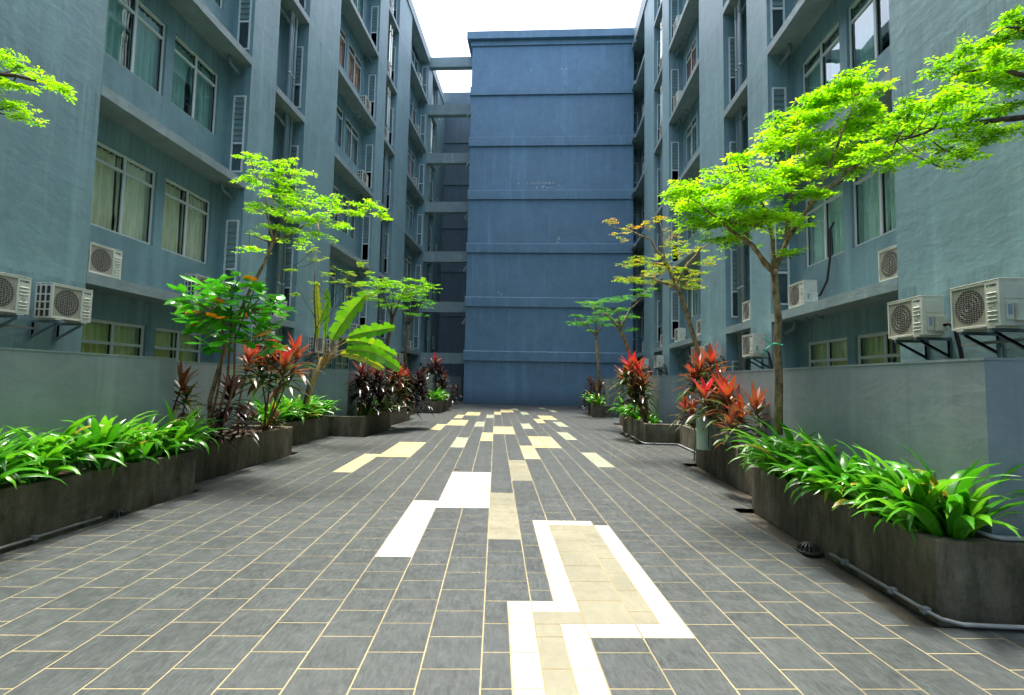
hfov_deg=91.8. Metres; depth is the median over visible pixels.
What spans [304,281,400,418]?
banana plant
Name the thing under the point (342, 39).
window
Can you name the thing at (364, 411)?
lily plant
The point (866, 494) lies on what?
lily plant
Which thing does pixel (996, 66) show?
slim tree
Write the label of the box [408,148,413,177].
window
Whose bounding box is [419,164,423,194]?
louvre window
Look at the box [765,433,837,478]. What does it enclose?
lily plant
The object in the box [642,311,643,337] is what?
window
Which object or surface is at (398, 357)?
air conditioner
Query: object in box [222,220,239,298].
louvre window
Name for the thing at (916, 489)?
lily plant
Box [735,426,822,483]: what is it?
lily plant
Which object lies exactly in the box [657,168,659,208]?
louvre window
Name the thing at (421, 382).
red cordyline
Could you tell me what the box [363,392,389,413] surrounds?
lily plant
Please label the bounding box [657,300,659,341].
louvre window
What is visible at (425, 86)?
louvre window
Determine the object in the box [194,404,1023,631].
ground
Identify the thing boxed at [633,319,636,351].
louvre window
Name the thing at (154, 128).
apartment building
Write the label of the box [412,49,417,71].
window
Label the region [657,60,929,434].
slim tree
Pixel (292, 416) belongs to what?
lily plant
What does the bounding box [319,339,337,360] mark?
air conditioner
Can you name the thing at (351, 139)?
window
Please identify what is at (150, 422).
lily plant
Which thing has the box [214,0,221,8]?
window
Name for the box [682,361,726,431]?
red cordyline
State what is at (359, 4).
window
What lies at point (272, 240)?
slim tree
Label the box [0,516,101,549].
conduit
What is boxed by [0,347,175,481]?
garden wall
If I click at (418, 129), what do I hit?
air conditioner
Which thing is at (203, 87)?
window
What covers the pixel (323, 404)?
lily plant
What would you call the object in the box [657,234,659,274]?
louvre window
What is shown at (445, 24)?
sky
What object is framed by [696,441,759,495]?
concrete planter
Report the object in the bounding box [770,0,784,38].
louvre window
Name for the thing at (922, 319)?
air conditioner
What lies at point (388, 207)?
louvre window
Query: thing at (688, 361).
window
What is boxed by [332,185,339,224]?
window
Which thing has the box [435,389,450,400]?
lily plant
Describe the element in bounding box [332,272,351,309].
window
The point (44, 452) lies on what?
lily plant
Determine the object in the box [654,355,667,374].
air conditioner
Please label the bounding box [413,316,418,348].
louvre window
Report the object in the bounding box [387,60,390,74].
air conditioner
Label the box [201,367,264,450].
red cordyline
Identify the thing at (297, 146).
louvre window
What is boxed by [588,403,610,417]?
concrete planter
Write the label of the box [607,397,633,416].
lily plant
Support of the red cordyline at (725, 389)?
on the concrete planter at (717, 460)
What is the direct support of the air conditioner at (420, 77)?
attached to the apartment building at (154, 128)
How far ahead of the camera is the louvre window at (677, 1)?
22.41 m
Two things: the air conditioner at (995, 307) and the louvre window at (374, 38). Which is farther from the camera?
the louvre window at (374, 38)
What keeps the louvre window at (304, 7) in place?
in the apartment building at (154, 128)
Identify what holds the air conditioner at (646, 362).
attached to the apartment building at (735, 71)
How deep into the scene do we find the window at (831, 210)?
10.91 m
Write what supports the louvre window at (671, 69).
in the apartment building at (735, 71)
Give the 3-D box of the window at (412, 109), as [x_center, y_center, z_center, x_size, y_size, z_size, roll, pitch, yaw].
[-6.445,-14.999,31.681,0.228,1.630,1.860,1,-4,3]
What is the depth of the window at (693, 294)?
20.64 m
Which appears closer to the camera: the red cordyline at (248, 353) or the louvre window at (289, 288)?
the red cordyline at (248, 353)
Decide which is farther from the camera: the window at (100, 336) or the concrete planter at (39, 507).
the window at (100, 336)
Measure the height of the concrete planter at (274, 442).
0.540 m
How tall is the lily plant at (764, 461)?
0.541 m
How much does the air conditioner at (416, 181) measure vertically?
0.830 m
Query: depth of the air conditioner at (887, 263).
7.99 m
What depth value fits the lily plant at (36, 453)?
4.35 m
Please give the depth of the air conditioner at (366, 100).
21.79 m
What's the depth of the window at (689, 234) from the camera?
21.30 m
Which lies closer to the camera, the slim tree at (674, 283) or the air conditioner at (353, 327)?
the slim tree at (674, 283)
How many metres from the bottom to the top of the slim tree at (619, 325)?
4.220 m
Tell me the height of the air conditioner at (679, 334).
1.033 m
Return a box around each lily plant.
[0,426,72,489]
[0,427,47,471]
[0,427,61,485]
[0,439,99,484]
[4,425,130,481]
[23,415,114,476]
[35,411,160,469]
[49,416,161,465]
[60,414,176,474]
[98,419,199,462]
[129,398,220,456]
[130,426,201,459]
[143,412,201,443]
[155,408,230,451]
[245,399,296,424]
[250,397,302,423]
[269,394,310,422]
[278,397,311,411]
[279,394,320,420]
[292,401,328,424]
[293,396,336,413]
[296,394,331,419]
[312,400,343,417]
[355,404,375,415]
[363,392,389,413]
[426,387,446,401]
[427,390,445,401]
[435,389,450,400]
[580,390,604,402]
[589,396,605,404]
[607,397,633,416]
[619,404,649,419]
[628,409,659,421]
[646,416,660,423]
[721,429,812,468]
[727,433,813,478]
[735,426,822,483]
[741,415,835,484]
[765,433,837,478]
[767,423,845,487]
[768,427,907,504]
[784,444,868,503]
[807,439,899,498]
[822,443,972,544]
[823,459,934,531]
[839,445,977,532]
[867,441,1023,539]
[912,457,1023,537]
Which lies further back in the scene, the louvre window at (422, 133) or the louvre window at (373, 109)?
the louvre window at (422, 133)
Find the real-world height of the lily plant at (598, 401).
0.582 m
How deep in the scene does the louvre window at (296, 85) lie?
16.20 m
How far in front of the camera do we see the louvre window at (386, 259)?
25.48 m
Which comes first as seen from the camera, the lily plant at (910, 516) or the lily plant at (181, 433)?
the lily plant at (910, 516)
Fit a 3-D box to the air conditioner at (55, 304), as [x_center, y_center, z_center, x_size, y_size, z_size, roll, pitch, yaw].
[-7.111,-0.541,7.814,0.471,0.830,0.724,1,-4,3]
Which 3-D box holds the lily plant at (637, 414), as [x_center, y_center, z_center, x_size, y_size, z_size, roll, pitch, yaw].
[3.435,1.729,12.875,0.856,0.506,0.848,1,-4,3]
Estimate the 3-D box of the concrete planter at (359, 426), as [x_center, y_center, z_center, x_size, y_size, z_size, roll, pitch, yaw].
[-4.449,2.064,13.636,1.530,0.540,2.578,1,-4,3]
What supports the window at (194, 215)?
in the apartment building at (154, 128)
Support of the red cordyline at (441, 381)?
on the concrete planter at (442, 405)
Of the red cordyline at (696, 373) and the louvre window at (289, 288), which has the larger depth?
the louvre window at (289, 288)
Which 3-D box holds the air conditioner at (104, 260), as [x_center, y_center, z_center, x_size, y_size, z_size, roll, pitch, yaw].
[-7.511,-1.400,8.941,0.471,0.830,0.724,1,-4,3]
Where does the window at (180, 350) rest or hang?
in the apartment building at (154, 128)
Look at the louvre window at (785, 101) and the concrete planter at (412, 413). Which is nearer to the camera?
the louvre window at (785, 101)
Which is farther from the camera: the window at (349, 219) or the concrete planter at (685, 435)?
the window at (349, 219)
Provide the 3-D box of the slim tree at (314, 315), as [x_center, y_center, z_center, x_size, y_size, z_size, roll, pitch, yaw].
[-4.121,-0.336,11.182,2.318,4.084,0.862,0,-4,17]
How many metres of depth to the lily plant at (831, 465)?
4.26 m
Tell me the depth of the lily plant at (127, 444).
5.22 m
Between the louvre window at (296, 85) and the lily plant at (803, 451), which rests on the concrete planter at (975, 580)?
the lily plant at (803, 451)
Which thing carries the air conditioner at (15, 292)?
attached to the apartment building at (154, 128)
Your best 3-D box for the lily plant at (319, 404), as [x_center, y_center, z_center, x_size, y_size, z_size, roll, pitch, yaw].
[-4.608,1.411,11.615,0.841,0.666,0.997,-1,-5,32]
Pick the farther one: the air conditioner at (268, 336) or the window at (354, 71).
the window at (354, 71)
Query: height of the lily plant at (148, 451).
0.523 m
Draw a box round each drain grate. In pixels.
[106,508,129,519]
[795,540,821,555]
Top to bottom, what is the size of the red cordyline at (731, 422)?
1.041 m
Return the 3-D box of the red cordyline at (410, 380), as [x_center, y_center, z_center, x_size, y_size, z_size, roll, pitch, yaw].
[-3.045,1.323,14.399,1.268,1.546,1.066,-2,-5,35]
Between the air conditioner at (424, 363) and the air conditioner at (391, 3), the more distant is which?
the air conditioner at (424, 363)
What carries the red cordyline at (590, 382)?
in the concrete planter at (601, 410)
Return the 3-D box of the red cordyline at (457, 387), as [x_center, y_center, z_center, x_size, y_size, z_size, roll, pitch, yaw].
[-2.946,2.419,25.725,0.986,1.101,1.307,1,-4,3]
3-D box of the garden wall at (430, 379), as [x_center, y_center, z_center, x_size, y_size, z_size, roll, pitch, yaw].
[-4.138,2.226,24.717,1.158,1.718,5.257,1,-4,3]
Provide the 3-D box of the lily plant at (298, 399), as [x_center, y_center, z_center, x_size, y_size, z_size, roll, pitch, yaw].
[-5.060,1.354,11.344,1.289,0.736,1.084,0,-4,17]
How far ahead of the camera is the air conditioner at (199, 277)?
11.26 m
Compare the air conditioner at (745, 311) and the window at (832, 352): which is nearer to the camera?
the window at (832, 352)
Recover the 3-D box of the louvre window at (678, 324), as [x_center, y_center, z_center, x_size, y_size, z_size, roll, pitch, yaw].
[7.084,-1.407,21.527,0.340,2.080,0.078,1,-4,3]
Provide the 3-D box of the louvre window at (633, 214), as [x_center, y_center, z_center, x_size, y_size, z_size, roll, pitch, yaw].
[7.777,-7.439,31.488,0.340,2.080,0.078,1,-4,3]
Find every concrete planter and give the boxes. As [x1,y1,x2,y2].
[0,450,195,553]
[187,425,292,482]
[254,416,328,445]
[329,411,391,436]
[391,405,409,424]
[410,401,415,414]
[424,399,448,412]
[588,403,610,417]
[619,413,622,425]
[623,416,687,445]
[679,425,695,450]
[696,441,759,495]
[751,466,1023,630]
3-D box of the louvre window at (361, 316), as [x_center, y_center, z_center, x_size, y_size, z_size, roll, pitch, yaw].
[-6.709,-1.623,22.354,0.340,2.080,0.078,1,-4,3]
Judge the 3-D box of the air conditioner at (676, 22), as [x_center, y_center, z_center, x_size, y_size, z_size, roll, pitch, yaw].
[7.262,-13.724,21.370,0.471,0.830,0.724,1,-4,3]
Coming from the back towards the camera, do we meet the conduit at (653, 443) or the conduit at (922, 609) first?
the conduit at (653, 443)
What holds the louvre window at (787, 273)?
in the apartment building at (735, 71)
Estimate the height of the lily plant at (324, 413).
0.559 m
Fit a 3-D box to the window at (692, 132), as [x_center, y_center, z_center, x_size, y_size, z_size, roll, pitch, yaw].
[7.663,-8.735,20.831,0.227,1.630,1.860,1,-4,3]
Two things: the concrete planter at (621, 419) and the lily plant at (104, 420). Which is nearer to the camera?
the lily plant at (104, 420)
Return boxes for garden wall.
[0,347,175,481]
[173,361,309,433]
[311,369,404,415]
[412,374,449,412]
[450,376,461,400]
[600,378,624,417]
[624,375,694,423]
[695,380,707,416]
[708,358,1023,538]
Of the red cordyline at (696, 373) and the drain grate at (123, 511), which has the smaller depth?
the drain grate at (123, 511)
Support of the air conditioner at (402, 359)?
attached to the apartment building at (154, 128)
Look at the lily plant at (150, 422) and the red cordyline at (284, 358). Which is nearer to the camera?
the lily plant at (150, 422)
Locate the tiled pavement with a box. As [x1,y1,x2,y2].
[0,399,1023,694]
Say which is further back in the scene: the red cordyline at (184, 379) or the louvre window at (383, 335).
the louvre window at (383, 335)
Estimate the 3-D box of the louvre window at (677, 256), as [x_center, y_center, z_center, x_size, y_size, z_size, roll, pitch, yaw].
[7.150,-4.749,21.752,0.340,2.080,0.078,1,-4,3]
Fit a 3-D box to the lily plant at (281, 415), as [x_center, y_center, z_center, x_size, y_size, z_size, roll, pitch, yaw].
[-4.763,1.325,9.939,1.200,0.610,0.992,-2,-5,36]
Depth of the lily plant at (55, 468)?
4.38 m
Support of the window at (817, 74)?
in the apartment building at (735, 71)
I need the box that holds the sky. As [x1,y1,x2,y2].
[412,0,641,92]
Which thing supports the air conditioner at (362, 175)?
attached to the apartment building at (154, 128)
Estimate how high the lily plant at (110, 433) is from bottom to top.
0.662 m
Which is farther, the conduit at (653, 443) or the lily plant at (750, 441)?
the conduit at (653, 443)
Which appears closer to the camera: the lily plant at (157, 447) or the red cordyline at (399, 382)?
the lily plant at (157, 447)
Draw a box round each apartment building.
[0,0,471,373]
[438,28,633,406]
[631,0,1023,375]
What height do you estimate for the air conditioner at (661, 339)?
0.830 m
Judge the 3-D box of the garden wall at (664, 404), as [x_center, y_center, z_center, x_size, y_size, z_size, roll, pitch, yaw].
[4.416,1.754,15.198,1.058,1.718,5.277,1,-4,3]
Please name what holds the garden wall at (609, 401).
on the ground
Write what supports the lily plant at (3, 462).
on the concrete planter at (39, 507)
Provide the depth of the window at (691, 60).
21.28 m
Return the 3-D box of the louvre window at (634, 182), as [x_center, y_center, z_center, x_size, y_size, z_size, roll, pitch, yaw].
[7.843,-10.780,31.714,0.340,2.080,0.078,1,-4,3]
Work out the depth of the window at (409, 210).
31.64 m
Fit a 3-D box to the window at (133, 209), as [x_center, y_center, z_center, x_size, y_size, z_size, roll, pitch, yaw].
[-7.934,-3.058,9.985,0.227,1.630,1.860,1,-4,3]
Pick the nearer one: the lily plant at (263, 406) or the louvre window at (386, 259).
the lily plant at (263, 406)
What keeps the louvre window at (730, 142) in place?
in the apartment building at (735, 71)
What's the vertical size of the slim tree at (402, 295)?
4.194 m
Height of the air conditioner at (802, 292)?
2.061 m
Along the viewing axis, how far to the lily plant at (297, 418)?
11.08 m
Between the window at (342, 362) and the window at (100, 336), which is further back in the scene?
the window at (342, 362)
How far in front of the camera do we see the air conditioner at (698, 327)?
17.61 m
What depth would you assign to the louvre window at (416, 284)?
32.07 m
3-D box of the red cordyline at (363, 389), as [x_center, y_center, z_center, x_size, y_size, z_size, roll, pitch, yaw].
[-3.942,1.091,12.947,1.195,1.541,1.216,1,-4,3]
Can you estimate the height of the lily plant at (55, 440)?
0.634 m
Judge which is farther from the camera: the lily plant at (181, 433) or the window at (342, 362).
the window at (342, 362)
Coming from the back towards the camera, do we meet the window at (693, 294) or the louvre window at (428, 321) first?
the louvre window at (428, 321)
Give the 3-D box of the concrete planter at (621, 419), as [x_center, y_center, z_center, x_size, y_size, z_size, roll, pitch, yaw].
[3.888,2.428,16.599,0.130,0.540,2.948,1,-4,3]
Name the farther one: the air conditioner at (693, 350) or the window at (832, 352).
the air conditioner at (693, 350)
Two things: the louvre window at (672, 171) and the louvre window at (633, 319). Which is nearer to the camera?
the louvre window at (672, 171)
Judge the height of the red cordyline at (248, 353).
1.658 m
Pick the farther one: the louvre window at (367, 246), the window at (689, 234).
the louvre window at (367, 246)
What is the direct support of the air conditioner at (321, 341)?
attached to the apartment building at (154, 128)
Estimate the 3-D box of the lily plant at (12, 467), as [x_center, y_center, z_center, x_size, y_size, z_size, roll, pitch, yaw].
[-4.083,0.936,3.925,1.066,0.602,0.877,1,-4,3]
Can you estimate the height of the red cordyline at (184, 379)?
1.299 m
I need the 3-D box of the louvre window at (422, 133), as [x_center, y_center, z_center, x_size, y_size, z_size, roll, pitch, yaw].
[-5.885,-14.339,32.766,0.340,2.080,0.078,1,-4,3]
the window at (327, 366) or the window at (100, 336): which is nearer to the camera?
the window at (100, 336)
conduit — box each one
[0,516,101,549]
[630,435,695,452]
[693,429,695,461]
[829,552,1023,629]
[975,530,1023,540]
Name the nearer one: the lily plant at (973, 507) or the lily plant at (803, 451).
the lily plant at (973, 507)
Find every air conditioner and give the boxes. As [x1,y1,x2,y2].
[0,272,31,327]
[29,283,92,339]
[87,242,122,292]
[184,274,214,310]
[247,325,274,349]
[266,298,286,318]
[304,336,324,361]
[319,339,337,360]
[350,324,360,332]
[353,170,367,192]
[356,95,370,119]
[384,127,387,139]
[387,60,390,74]
[389,0,392,11]
[392,352,400,363]
[399,353,403,365]
[405,322,413,349]
[409,178,418,193]
[411,125,420,141]
[413,73,422,90]
[419,358,427,370]
[640,358,651,374]
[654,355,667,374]
[660,334,662,345]
[673,15,687,41]
[673,90,687,115]
[674,328,689,352]
[691,346,709,370]
[696,319,700,335]
[704,343,726,370]
[742,300,749,321]
[742,333,772,368]
[788,222,834,321]
[878,244,897,281]
[887,295,964,359]
[949,278,1023,353]
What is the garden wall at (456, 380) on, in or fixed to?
on the ground
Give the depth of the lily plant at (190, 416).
6.36 m
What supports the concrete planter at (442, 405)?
on the ground
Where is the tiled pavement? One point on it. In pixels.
(454, 661)
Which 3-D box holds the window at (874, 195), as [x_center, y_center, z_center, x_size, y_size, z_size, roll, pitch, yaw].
[6.866,-2.825,9.097,0.227,1.630,1.860,1,-4,3]
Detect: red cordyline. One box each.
[172,359,209,421]
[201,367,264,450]
[225,344,271,435]
[236,332,322,430]
[242,405,288,437]
[344,360,378,415]
[354,366,394,418]
[376,359,411,412]
[383,367,422,417]
[390,366,437,415]
[423,352,453,395]
[448,384,462,404]
[575,375,604,408]
[605,349,662,422]
[669,395,701,432]
[673,341,734,408]
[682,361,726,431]
[700,371,741,441]
[712,389,763,456]
[730,382,771,437]
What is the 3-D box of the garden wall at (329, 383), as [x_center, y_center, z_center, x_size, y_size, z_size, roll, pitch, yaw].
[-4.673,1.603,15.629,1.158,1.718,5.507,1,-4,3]
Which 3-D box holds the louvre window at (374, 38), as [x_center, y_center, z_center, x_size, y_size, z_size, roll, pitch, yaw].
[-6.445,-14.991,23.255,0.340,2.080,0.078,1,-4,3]
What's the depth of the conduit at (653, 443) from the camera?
11.77 m
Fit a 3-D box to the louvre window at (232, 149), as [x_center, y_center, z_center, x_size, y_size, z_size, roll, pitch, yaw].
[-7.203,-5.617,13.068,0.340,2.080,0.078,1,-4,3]
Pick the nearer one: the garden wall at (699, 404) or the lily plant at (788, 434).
the lily plant at (788, 434)
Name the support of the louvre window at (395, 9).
in the apartment building at (154, 128)
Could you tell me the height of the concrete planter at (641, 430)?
0.540 m
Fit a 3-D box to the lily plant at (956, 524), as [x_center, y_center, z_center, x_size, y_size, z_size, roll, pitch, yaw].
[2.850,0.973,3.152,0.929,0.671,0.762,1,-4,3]
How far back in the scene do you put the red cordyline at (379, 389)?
13.24 m
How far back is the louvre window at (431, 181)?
35.47 m
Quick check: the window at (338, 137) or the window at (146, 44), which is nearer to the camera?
the window at (146, 44)
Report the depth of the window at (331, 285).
20.20 m
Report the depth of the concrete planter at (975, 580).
3.36 m
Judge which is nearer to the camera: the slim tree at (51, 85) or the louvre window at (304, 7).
the slim tree at (51, 85)
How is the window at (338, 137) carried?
in the apartment building at (154, 128)
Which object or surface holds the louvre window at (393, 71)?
in the apartment building at (154, 128)
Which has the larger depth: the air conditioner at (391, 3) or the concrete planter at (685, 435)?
the air conditioner at (391, 3)
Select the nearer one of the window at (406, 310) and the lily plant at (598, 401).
the lily plant at (598, 401)
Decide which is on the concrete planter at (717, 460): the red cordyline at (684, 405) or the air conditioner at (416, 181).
the red cordyline at (684, 405)
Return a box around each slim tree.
[0,48,77,126]
[207,151,392,439]
[285,247,376,406]
[350,275,442,410]
[383,282,439,408]
[566,304,612,404]
[575,288,655,375]
[602,216,726,383]
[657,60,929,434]
[834,4,1023,175]
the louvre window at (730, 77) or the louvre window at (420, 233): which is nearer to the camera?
the louvre window at (730, 77)
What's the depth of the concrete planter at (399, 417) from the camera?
16.91 m
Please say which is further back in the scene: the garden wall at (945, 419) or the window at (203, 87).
the window at (203, 87)
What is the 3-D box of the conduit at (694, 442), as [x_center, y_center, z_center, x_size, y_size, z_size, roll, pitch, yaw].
[3.653,1.787,8.908,0.828,0.616,0.134,-2,-5,41]
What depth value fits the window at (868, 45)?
9.82 m
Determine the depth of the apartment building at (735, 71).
11.32 m
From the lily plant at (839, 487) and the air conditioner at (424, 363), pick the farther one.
the air conditioner at (424, 363)
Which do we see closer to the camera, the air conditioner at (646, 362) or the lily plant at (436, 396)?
the lily plant at (436, 396)
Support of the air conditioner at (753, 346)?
attached to the apartment building at (735, 71)
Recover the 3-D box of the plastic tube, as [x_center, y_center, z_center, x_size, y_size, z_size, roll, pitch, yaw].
[3.239,1.370,8.346,0.274,0.676,0.283,1,-4,3]
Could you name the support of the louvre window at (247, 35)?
in the apartment building at (154, 128)
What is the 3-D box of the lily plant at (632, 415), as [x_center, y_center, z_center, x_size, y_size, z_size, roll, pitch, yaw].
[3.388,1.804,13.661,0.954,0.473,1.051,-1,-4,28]
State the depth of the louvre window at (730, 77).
15.37 m
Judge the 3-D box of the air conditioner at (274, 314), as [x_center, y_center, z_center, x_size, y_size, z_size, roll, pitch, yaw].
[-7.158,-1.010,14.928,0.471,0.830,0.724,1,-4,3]
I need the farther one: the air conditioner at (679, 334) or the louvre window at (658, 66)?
the louvre window at (658, 66)
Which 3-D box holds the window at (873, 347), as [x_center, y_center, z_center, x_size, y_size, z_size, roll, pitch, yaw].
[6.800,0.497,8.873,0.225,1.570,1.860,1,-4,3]
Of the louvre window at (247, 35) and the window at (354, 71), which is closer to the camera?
the louvre window at (247, 35)
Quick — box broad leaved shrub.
[163,269,296,445]
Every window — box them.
[81,318,144,355]
[91,141,154,244]
[104,0,165,93]
[154,327,201,361]
[161,178,209,263]
[171,36,217,133]
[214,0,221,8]
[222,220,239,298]
[229,95,246,172]
[237,0,251,49]
[284,247,292,311]
[289,145,298,208]
[294,46,303,107]
[299,0,305,9]
[325,356,331,368]
[328,267,335,308]
[329,353,348,368]
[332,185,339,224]
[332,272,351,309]
[335,105,342,147]
[336,194,355,239]
[339,25,345,69]
[339,115,358,165]
[343,43,361,93]
[355,0,363,19]
[359,288,367,324]
[361,216,369,260]
[365,144,372,188]
[368,74,375,117]
[370,6,378,47]
[382,298,385,337]
[384,233,388,272]
[387,170,390,208]
[389,108,392,145]
[391,47,395,82]
[394,0,396,21]
[403,307,408,333]
[404,253,410,281]
[406,200,412,229]
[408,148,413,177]
[410,97,415,124]
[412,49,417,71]
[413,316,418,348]
[415,265,420,296]
[417,214,422,245]
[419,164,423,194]
[420,115,425,144]
[422,66,426,95]
[426,321,428,349]
[429,227,431,250]
[430,181,432,201]
[633,163,637,187]
[633,214,636,242]
[633,266,636,296]
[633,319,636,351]
[634,112,637,133]
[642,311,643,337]
[657,41,659,76]
[657,104,659,142]
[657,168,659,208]
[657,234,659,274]
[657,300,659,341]
[671,0,678,39]
[671,69,678,113]
[671,142,678,186]
[671,216,678,262]
[671,291,679,338]
[686,35,695,82]
[686,114,695,162]
[687,196,696,239]
[687,275,696,316]
[687,360,693,374]
[728,37,734,101]
[729,141,735,204]
[731,249,737,317]
[732,361,737,370]
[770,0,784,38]
[772,87,787,168]
[774,221,789,304]
[803,13,855,123]
[806,179,844,267]
[809,337,847,366]
[849,0,889,78]
[853,141,895,246]
[857,331,900,363]
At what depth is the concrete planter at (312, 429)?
11.25 m
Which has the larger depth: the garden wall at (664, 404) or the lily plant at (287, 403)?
the garden wall at (664, 404)
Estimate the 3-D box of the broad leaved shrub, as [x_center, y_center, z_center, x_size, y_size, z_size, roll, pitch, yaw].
[-4.301,0.145,7.215,2.329,2.583,1.529,1,-4,3]
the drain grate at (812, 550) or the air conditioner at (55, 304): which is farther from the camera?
the air conditioner at (55, 304)
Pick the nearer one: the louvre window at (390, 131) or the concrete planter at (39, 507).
the concrete planter at (39, 507)
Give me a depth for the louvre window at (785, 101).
12.25 m
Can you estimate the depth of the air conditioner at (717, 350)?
14.77 m
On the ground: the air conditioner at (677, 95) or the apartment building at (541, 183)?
the apartment building at (541, 183)
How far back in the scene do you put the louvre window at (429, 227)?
35.24 m
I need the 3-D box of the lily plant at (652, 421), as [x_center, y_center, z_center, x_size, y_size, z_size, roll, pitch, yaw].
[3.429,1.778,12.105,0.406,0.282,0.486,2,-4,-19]
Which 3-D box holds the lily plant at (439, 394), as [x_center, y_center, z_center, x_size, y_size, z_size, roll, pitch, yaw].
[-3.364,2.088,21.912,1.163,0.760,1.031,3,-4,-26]
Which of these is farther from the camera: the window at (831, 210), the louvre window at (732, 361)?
the louvre window at (732, 361)
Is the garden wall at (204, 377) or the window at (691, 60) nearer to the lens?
the garden wall at (204, 377)
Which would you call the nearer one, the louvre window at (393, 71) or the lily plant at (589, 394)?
the lily plant at (589, 394)
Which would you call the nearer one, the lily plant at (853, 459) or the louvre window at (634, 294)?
the lily plant at (853, 459)
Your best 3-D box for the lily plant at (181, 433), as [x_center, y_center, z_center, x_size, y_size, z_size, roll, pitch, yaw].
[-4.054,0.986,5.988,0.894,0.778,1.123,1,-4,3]
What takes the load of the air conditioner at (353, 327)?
attached to the apartment building at (154, 128)
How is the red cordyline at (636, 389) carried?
on the concrete planter at (641, 430)
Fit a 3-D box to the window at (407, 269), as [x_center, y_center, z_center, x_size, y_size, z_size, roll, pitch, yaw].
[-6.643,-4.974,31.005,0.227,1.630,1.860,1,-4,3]
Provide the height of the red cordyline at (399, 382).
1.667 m
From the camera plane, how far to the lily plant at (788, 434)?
5.35 m
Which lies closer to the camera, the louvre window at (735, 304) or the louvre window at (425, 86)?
the louvre window at (735, 304)
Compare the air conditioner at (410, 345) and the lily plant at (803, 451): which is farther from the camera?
the air conditioner at (410, 345)
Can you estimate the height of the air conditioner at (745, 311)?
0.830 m
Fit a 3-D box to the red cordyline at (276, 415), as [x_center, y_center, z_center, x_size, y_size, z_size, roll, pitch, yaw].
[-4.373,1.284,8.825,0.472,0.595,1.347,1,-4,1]
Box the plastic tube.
[696,408,712,449]
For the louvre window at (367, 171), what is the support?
in the apartment building at (154, 128)
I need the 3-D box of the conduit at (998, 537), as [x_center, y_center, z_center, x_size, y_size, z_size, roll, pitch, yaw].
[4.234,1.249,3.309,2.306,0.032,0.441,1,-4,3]
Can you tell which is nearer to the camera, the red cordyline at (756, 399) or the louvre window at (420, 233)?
the red cordyline at (756, 399)
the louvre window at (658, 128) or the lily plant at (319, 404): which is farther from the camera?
the louvre window at (658, 128)
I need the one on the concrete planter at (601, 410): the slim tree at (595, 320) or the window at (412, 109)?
the slim tree at (595, 320)
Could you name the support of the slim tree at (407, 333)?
in the concrete planter at (399, 417)
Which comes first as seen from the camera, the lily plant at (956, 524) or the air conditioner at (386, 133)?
the lily plant at (956, 524)
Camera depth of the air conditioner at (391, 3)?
25.04 m
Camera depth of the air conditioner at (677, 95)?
20.98 m
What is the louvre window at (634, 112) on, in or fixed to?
in the apartment building at (735, 71)
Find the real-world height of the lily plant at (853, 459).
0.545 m

